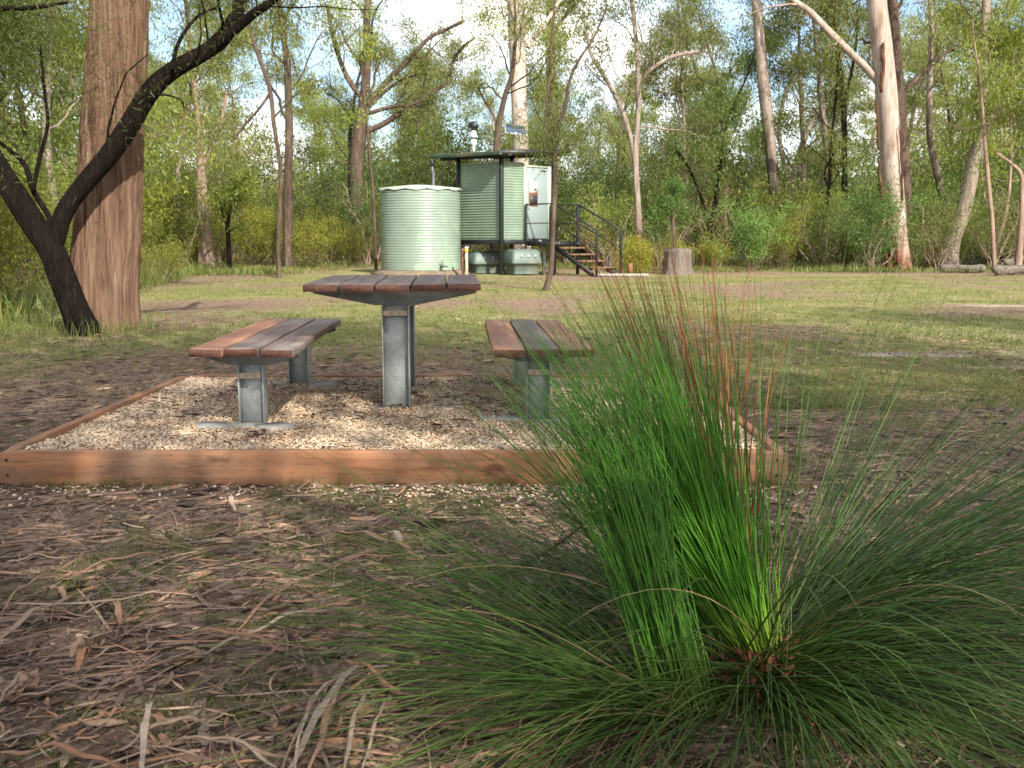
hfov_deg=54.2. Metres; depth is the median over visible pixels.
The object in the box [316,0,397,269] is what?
sapling tree
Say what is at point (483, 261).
composting chamber
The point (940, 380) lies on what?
lawn grass
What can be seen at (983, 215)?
shrub
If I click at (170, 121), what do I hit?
gum tree
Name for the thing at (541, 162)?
shrub
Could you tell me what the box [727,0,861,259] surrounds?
gum tree
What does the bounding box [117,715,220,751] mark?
bark strip
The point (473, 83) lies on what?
gum tree
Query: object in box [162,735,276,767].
bark strip
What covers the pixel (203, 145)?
gum tree
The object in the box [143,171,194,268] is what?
shrub
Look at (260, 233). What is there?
shrub
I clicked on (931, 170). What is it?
shrub
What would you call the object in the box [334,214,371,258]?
shrub
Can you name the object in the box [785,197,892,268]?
shrub
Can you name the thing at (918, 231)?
shrub
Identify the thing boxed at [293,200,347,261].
shrub
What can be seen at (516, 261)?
composting chamber
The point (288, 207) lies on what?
gum tree
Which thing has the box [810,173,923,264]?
shrub
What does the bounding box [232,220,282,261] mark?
shrub
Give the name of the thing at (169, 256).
shrub
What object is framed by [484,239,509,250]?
shrub
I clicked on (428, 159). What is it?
shrub
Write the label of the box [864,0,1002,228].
gum tree
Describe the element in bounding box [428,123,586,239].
shrub
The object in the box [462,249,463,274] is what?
timber post
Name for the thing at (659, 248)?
shrub
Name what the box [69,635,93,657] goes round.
bark chip
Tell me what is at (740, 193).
shrub
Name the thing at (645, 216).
shrub
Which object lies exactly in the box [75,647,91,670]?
fallen leaf
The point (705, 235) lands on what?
shrub
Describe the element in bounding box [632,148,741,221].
shrub
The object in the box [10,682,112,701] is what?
bark strip
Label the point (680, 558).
grass tree
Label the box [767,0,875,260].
gum tree
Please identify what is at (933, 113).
gum tree
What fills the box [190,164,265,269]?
wattle tree
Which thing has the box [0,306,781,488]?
edge grass
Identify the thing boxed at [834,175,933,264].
shrub
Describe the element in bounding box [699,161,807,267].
shrub
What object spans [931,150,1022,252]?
shrub
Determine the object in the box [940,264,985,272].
log
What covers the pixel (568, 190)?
shrub
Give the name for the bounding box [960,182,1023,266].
shrub
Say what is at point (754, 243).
shrub
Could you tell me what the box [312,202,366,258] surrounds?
shrub
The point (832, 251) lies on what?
shrub
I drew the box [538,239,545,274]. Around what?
drain pipe
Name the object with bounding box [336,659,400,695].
bark strip
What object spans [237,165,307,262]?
shrub
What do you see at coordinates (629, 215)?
shrub
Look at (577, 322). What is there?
fallen leaves
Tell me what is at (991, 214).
sapling tree
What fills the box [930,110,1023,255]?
shrub
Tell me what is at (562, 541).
dead stalk
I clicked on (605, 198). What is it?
shrub
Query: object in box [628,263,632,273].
timber post
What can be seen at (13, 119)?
gum tree
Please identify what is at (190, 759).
leaf litter
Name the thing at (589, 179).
shrub
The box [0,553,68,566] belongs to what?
bark strip
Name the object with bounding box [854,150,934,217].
shrub
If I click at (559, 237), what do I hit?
shrub
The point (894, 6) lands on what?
gum tree
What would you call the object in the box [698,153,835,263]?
shrub
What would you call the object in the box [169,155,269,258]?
shrub
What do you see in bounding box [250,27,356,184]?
gum tree
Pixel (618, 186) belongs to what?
shrub
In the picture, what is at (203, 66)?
gum tree
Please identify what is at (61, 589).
fallen leaf
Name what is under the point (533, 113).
gum tree
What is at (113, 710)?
bark strip
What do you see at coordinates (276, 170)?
shrub
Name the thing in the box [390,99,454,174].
gum tree
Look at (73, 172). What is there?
shrub
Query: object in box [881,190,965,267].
shrub
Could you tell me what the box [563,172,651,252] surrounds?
shrub
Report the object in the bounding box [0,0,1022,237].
sky
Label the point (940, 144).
gum tree
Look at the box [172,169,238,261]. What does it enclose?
shrub
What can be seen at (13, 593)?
bark strip
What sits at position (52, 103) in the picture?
gum tree
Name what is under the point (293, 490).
spilled pebbles
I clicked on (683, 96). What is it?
gum tree
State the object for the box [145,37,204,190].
gum tree
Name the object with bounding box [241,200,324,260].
shrub
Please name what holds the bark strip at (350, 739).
on the leaf litter at (190, 759)
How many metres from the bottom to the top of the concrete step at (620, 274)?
0.060 m
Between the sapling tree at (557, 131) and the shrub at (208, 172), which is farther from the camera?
the shrub at (208, 172)
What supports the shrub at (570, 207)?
on the ground at (162, 305)
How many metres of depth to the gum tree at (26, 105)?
18.63 m
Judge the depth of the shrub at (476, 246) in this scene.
38.30 m
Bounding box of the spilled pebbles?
[0,483,897,516]
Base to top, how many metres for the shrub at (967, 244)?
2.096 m
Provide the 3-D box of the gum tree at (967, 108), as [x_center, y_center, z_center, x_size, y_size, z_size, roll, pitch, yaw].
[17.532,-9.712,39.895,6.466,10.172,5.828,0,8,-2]
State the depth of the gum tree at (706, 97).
57.63 m
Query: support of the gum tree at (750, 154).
on the ground at (162, 305)
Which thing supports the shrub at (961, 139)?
on the ground at (162, 305)
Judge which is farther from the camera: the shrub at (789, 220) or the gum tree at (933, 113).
the gum tree at (933, 113)
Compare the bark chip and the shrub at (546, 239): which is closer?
the bark chip
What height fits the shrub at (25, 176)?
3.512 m
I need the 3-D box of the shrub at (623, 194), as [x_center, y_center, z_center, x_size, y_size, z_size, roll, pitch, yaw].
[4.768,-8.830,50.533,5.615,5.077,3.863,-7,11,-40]
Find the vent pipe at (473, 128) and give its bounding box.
[468,121,478,151]
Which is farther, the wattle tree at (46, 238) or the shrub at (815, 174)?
the shrub at (815, 174)
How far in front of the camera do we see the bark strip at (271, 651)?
2.42 m
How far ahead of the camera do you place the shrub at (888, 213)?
30.00 m
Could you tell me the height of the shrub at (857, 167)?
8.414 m
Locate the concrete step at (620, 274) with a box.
[594,274,647,275]
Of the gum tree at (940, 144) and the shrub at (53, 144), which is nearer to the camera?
the shrub at (53, 144)
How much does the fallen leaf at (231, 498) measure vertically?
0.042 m
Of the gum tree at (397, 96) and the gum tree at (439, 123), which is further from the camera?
the gum tree at (439, 123)
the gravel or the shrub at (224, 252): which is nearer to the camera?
the gravel
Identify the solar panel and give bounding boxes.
[505,124,525,149]
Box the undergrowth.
[0,250,1023,325]
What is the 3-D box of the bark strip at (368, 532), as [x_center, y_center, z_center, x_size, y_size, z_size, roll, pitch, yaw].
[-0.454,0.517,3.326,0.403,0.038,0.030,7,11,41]
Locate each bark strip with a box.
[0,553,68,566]
[0,571,74,612]
[0,596,77,640]
[0,671,43,701]
[0,741,120,767]
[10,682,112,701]
[72,552,175,574]
[97,706,126,718]
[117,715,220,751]
[139,702,152,767]
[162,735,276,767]
[162,735,291,761]
[166,627,285,650]
[205,607,360,654]
[233,553,415,634]
[239,632,300,676]
[281,676,339,767]
[288,664,388,767]
[294,668,379,767]
[307,670,387,767]
[325,672,367,737]
[335,530,419,556]
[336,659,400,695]
[343,692,369,767]
[362,696,389,767]
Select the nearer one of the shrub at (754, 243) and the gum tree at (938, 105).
the shrub at (754, 243)
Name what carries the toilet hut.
on the ground at (162, 305)
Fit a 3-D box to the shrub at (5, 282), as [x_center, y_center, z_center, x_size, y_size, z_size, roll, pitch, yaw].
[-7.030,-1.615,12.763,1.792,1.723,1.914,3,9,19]
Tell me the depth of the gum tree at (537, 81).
40.34 m
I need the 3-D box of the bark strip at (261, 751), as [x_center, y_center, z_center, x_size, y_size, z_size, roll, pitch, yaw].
[-0.564,0.714,1.976,0.283,0.037,0.014,2,9,14]
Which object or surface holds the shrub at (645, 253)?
on the ground at (162, 305)
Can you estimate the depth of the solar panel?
28.96 m
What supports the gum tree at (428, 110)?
on the ground at (162, 305)
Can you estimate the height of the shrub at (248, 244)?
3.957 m
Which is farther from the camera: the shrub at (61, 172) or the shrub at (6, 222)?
the shrub at (61, 172)
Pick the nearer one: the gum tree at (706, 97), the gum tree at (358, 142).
the gum tree at (358, 142)
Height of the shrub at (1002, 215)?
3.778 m
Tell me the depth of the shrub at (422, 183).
40.50 m
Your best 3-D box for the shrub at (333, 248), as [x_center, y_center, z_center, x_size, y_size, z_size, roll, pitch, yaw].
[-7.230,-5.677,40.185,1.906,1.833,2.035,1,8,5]
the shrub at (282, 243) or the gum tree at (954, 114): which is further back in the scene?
the gum tree at (954, 114)
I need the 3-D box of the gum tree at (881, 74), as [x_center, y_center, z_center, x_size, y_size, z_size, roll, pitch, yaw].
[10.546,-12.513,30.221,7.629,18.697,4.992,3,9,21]
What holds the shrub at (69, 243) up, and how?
on the ground at (162, 305)
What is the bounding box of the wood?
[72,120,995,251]
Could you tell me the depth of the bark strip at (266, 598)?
2.90 m
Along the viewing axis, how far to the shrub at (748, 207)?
40.40 m
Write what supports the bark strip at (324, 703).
on the ground at (162, 305)
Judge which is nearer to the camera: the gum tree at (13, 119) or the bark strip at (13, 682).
the bark strip at (13, 682)
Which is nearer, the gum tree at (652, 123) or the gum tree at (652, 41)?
the gum tree at (652, 41)
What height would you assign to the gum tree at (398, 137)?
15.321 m
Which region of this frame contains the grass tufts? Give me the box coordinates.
[0,403,1023,767]
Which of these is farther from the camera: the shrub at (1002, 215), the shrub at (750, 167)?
the shrub at (750, 167)
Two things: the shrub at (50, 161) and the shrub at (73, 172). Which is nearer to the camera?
the shrub at (50, 161)
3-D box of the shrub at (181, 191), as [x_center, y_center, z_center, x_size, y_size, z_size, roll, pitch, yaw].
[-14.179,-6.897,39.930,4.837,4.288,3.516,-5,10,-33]
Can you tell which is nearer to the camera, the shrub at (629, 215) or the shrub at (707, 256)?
the shrub at (707, 256)
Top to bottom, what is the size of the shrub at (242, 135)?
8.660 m
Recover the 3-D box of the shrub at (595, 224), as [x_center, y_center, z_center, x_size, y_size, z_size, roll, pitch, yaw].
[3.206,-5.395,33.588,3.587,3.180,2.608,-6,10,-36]
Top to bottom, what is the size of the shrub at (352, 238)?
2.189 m
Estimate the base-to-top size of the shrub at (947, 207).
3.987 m
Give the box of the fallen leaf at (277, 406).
[272,398,293,419]
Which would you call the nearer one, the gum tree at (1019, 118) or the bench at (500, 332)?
the bench at (500, 332)
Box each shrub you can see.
[0,101,77,282]
[0,104,70,260]
[0,104,76,266]
[0,119,148,274]
[0,137,54,290]
[0,147,76,301]
[0,150,75,289]
[0,234,42,311]
[1,122,74,173]
[1,150,33,225]
[7,144,165,264]
[14,122,168,255]
[65,221,154,254]
[69,159,217,264]
[140,168,189,267]
[140,230,198,283]
[141,171,181,263]
[143,153,266,268]
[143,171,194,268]
[145,138,195,181]
[145,153,194,203]
[148,165,218,260]
[152,79,305,250]
[159,193,258,266]
[164,213,219,263]
[169,152,263,253]
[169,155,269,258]
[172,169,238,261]
[181,143,304,261]
[184,123,326,252]
[192,239,223,261]
[212,176,314,265]
[214,201,307,266]
[221,129,376,255]
[223,204,259,258]
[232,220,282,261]
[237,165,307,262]
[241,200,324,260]
[242,163,386,265]
[252,207,304,260]
[276,210,347,267]
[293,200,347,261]
[296,119,455,244]
[301,123,455,246]
[303,190,348,255]
[305,134,416,265]
[306,113,454,195]
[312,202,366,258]
[315,229,349,262]
[320,129,400,236]
[329,214,380,266]
[331,123,476,240]
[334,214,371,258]
[346,180,412,261]
[374,127,492,185]
[388,101,587,261]
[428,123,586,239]
[447,135,624,259]
[461,239,498,263]
[464,239,508,250]
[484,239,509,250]
[507,189,570,262]
[508,192,585,264]
[528,114,641,262]
[529,116,658,258]
[529,138,611,261]
[545,153,621,240]
[557,148,658,264]
[557,175,658,266]
[559,146,668,259]
[559,172,597,258]
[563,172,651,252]
[564,165,643,246]
[573,104,713,253]
[583,232,618,262]
[590,170,657,251]
[610,115,798,265]
[611,231,657,273]
[612,163,729,263]
[613,127,810,261]
[621,172,725,267]
[628,146,708,249]
[628,174,709,243]
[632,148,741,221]
[642,143,789,264]
[646,228,683,265]
[655,232,702,263]
[686,206,736,263]
[693,232,739,266]
[698,153,768,255]
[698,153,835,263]
[698,207,740,257]
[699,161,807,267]
[699,178,799,271]
[707,170,805,257]
[732,180,823,266]
[740,209,809,270]
[741,140,856,257]
[742,120,943,261]
[766,169,862,263]
[781,186,838,262]
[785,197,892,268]
[796,172,878,263]
[800,123,877,191]
[808,143,952,265]
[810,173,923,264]
[815,140,955,262]
[832,164,942,272]
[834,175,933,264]
[834,195,962,267]
[838,154,919,198]
[839,141,956,197]
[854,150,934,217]
[857,175,950,261]
[862,193,952,261]
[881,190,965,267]
[907,148,988,267]
[910,129,1001,253]
[912,90,1023,183]
[913,195,985,263]
[913,196,985,265]
[914,117,1023,255]
[918,173,980,249]
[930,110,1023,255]
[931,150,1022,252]
[948,174,1015,254]
[959,214,1015,264]
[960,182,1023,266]
[965,187,1023,263]
[974,181,1019,261]
[993,118,1023,197]
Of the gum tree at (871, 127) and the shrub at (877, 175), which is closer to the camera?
the shrub at (877, 175)
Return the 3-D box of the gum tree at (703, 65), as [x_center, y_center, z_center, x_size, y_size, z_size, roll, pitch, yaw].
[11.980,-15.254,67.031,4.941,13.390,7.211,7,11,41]
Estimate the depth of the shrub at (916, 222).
32.41 m
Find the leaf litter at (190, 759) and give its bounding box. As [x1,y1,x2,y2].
[0,323,1023,767]
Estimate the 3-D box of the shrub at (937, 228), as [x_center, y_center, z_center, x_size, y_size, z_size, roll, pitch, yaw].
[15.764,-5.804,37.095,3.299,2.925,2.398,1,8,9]
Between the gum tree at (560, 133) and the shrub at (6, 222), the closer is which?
the shrub at (6, 222)
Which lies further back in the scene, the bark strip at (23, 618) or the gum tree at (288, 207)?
the gum tree at (288, 207)
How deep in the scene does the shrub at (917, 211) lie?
40.89 m
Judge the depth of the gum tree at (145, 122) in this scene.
36.77 m
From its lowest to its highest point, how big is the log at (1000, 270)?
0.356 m
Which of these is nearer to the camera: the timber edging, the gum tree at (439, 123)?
the timber edging
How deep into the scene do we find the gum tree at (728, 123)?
33.97 m
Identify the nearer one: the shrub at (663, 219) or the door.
the door
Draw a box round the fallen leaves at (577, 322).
[0,270,1023,362]
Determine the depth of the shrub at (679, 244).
31.93 m
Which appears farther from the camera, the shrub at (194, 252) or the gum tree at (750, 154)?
the gum tree at (750, 154)
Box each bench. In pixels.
[189,318,340,430]
[480,319,593,425]
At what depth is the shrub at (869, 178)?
49.90 m
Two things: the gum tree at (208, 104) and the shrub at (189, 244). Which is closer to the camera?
the shrub at (189, 244)
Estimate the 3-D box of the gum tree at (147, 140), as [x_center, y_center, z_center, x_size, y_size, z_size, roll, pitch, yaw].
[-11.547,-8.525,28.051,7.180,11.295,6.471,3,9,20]
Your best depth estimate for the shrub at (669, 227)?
34.03 m
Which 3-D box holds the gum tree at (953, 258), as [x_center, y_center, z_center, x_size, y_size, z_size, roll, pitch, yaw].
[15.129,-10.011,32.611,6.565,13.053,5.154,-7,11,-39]
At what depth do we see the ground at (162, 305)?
5.24 m
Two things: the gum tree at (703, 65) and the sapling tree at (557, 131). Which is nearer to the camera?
the sapling tree at (557, 131)
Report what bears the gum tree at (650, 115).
on the ground at (162, 305)
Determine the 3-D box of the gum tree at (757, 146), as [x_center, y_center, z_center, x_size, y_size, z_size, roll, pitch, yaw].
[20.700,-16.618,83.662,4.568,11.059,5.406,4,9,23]
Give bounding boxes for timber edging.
[0,374,787,485]
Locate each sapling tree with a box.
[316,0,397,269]
[471,0,651,290]
[927,2,1023,265]
[962,120,1023,264]
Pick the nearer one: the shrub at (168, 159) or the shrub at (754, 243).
the shrub at (754, 243)
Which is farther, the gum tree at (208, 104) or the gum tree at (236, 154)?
the gum tree at (208, 104)
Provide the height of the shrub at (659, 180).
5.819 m
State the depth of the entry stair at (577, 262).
28.40 m
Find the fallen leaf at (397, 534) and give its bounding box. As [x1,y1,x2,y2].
[387,529,402,541]
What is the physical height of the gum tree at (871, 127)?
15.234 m
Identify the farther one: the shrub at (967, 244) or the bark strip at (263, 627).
the shrub at (967, 244)
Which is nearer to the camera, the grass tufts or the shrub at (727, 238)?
the grass tufts
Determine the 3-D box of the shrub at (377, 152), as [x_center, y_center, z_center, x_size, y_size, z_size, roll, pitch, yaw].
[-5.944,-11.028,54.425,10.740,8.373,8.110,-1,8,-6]
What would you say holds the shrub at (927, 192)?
on the ground at (162, 305)
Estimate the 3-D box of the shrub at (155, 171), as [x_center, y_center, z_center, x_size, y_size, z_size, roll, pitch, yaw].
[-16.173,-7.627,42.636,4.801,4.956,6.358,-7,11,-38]
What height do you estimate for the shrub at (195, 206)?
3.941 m
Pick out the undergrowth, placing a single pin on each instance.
(194, 270)
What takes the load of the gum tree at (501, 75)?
on the ground at (162, 305)
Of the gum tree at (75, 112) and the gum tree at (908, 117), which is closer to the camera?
the gum tree at (75, 112)
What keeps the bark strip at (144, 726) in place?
on the ground at (162, 305)
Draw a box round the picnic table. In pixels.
[303,275,480,409]
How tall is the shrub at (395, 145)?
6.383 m
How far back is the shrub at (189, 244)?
35.51 m
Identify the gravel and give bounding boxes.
[17,375,760,450]
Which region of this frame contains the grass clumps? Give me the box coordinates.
[0,281,1021,385]
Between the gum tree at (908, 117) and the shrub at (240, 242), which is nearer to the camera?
the shrub at (240, 242)
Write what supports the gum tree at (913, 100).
on the ground at (162, 305)
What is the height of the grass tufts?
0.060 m
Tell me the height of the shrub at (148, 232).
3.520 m
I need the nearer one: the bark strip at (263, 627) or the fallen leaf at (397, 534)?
the bark strip at (263, 627)
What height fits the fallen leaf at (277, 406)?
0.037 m
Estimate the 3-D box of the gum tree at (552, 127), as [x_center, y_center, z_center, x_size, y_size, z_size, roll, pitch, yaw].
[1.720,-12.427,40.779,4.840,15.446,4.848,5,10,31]
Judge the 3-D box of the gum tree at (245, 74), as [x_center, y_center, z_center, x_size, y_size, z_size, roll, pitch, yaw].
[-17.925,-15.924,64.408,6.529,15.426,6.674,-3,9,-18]
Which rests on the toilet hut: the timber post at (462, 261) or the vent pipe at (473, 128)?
the vent pipe at (473, 128)
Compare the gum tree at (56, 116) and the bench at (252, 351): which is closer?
the bench at (252, 351)
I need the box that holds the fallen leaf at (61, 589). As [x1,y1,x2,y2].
[42,584,68,600]
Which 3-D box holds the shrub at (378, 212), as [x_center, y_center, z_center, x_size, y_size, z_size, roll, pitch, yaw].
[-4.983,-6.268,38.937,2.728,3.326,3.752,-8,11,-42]
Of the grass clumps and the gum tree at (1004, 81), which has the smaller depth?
the grass clumps
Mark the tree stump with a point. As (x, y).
(681, 257)
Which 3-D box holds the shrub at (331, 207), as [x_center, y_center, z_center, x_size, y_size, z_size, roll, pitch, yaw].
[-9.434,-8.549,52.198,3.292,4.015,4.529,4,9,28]
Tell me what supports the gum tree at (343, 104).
on the ground at (162, 305)
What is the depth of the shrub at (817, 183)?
43.24 m
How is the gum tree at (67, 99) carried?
on the ground at (162, 305)
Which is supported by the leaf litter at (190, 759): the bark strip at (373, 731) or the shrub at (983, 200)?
the bark strip at (373, 731)
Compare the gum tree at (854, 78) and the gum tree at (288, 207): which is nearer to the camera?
the gum tree at (288, 207)
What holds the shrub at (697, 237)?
on the ground at (162, 305)
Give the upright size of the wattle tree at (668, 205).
3.309 m
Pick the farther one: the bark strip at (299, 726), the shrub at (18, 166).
the shrub at (18, 166)
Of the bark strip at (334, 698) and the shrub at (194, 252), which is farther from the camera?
the shrub at (194, 252)
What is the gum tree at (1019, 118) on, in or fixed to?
on the ground at (162, 305)
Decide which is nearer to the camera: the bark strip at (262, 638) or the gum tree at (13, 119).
the bark strip at (262, 638)
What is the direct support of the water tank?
on the ground at (162, 305)
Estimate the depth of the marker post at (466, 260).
27.76 m
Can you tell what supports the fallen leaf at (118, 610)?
on the ground at (162, 305)
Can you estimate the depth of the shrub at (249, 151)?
55.27 m
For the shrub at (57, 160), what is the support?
on the ground at (162, 305)
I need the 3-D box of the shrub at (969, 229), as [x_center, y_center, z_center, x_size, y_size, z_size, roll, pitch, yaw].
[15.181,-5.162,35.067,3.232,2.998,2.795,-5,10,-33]
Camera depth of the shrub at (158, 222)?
31.00 m
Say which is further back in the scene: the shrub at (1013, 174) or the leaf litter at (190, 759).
the shrub at (1013, 174)
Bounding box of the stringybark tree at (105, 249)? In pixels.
[64,0,160,331]
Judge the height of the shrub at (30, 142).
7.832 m
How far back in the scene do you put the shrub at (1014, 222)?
34.01 m
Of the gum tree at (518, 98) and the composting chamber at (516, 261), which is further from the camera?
the gum tree at (518, 98)
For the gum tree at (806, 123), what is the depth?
75.92 m
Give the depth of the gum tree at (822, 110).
38.89 m
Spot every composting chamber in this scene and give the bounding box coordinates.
[468,251,504,272]
[504,249,541,273]
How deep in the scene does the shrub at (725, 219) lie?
35.54 m
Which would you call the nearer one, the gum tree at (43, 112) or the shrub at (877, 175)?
the gum tree at (43, 112)
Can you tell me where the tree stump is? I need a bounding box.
[661,248,694,274]
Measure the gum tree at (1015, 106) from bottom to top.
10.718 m
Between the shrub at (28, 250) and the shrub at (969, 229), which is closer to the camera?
the shrub at (28, 250)
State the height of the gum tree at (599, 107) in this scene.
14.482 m
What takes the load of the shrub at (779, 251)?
on the ground at (162, 305)
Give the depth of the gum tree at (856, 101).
65.03 m
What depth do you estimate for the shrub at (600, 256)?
37.11 m
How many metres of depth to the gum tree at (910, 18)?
80.74 m
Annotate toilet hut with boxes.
[428,148,570,274]
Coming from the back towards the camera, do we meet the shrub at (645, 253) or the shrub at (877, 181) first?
the shrub at (877, 181)
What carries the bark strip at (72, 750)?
on the ground at (162, 305)
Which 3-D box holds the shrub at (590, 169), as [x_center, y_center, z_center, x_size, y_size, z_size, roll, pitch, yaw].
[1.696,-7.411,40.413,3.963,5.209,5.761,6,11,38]
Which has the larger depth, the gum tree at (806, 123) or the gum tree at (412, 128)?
the gum tree at (806, 123)
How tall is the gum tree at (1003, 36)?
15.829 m
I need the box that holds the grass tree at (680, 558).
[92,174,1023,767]
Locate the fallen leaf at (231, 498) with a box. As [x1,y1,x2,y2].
[223,495,235,510]
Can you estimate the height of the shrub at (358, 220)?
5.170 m
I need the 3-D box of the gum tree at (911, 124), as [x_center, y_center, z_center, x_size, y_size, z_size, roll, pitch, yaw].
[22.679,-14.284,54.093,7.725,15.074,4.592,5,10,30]
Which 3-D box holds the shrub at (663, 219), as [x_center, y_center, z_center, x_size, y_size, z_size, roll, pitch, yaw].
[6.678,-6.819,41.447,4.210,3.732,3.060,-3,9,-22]
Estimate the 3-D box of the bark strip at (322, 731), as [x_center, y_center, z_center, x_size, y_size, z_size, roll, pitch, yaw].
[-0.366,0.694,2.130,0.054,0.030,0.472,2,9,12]
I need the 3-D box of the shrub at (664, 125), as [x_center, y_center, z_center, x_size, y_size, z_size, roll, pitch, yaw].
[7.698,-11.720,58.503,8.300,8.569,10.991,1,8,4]
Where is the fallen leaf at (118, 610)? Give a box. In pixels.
[113,600,122,624]
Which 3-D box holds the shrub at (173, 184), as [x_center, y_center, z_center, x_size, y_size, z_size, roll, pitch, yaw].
[-12.740,-6.426,36.556,4.195,4.331,5.556,8,11,42]
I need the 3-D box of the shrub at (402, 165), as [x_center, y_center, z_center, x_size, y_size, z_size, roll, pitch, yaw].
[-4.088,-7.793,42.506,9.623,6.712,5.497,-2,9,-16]
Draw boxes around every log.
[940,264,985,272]
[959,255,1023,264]
[990,265,1023,275]
[1002,255,1023,264]
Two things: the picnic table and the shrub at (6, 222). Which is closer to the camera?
the picnic table
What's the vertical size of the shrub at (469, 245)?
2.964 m
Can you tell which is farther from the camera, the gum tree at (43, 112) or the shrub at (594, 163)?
the shrub at (594, 163)
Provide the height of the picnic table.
0.718 m
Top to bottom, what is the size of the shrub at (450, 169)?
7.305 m
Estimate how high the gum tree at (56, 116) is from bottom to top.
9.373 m
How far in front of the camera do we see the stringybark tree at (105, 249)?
11.04 m
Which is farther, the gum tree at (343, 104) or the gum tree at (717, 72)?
the gum tree at (717, 72)
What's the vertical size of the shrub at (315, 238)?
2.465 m
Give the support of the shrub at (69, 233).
on the ground at (162, 305)
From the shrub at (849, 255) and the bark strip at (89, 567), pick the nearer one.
the bark strip at (89, 567)
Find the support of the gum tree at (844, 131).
on the ground at (162, 305)
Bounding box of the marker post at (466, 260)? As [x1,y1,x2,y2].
[465,246,467,274]
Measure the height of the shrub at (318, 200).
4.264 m
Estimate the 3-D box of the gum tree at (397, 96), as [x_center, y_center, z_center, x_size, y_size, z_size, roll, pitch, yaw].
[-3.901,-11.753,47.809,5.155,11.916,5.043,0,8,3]
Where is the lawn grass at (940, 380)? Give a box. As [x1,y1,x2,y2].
[0,275,1023,490]
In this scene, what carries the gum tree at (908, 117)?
on the ground at (162, 305)
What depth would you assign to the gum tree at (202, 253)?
33.33 m
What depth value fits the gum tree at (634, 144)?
31.88 m
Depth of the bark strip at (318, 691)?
2.09 m
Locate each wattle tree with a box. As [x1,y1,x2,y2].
[0,0,440,336]
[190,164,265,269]
[643,172,699,247]
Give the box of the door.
[526,167,547,238]
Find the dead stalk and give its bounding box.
[504,503,606,574]
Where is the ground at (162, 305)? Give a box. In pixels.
[0,239,1023,767]
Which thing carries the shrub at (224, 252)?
on the ground at (162, 305)
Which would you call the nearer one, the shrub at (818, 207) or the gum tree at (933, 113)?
the shrub at (818, 207)
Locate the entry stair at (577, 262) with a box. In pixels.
[525,203,622,276]
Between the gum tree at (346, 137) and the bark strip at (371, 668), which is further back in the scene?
the gum tree at (346, 137)
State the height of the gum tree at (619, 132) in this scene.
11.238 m
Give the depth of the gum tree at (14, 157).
42.97 m
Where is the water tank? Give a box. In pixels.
[371,185,471,275]
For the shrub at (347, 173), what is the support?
on the ground at (162, 305)
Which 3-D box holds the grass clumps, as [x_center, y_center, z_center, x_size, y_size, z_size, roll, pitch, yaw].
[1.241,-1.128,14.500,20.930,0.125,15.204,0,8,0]
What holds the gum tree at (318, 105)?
on the ground at (162, 305)
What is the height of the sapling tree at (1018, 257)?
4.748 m
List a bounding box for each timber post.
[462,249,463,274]
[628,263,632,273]
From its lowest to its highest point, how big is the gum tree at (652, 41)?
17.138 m
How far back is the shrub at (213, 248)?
38.43 m
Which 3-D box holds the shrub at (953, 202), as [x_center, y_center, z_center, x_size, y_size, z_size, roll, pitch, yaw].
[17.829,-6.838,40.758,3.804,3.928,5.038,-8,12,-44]
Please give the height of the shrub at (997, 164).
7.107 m
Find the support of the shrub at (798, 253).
on the ground at (162, 305)
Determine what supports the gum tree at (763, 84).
on the ground at (162, 305)
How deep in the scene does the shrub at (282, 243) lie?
42.70 m
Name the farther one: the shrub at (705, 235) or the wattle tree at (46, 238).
the shrub at (705, 235)
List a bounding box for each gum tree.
[0,0,82,262]
[0,1,70,131]
[0,62,63,180]
[0,68,32,172]
[1,0,149,244]
[1,0,250,209]
[10,0,173,185]
[23,74,79,185]
[54,69,82,172]
[66,32,159,261]
[144,0,270,263]
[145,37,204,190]
[145,64,201,184]
[149,0,275,267]
[163,54,244,238]
[178,0,346,277]
[178,125,230,176]
[188,23,280,175]
[228,0,378,268]
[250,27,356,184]
[263,76,353,219]
[295,0,408,257]
[310,0,499,261]
[326,104,379,201]
[369,108,445,195]
[377,74,443,174]
[379,6,479,184]
[380,43,456,184]
[382,53,474,179]
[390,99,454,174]
[409,0,587,250]
[445,62,512,149]
[469,0,585,248]
[472,0,613,165]
[526,0,607,262]
[526,76,569,146]
[529,71,590,183]
[548,0,760,267]
[571,75,634,183]
[579,48,655,255]
[602,94,665,240]
[603,37,667,173]
[619,0,735,243]
[623,0,750,183]
[646,56,718,237]
[651,31,793,267]
[653,73,743,192]
[655,90,720,200]
[663,0,759,171]
[717,0,828,262]
[725,0,787,266]
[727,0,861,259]
[727,0,912,271]
[734,129,765,174]
[737,119,781,179]
[741,0,920,261]
[763,0,914,264]
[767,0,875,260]
[795,12,866,179]
[809,0,996,266]
[809,82,873,193]
[840,3,948,248]
[848,91,878,189]
[860,10,976,160]
[863,96,930,172]
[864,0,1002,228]
[866,0,979,158]
[869,0,981,171]
[903,9,995,197]
[906,0,1023,267]
[907,15,1023,253]
[919,18,1015,159]
[926,0,1023,256]
[926,132,954,171]
[960,0,1023,254]
[975,20,1023,180]
[998,101,1023,139]
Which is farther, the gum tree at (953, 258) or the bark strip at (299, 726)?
the gum tree at (953, 258)
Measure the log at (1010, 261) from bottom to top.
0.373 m

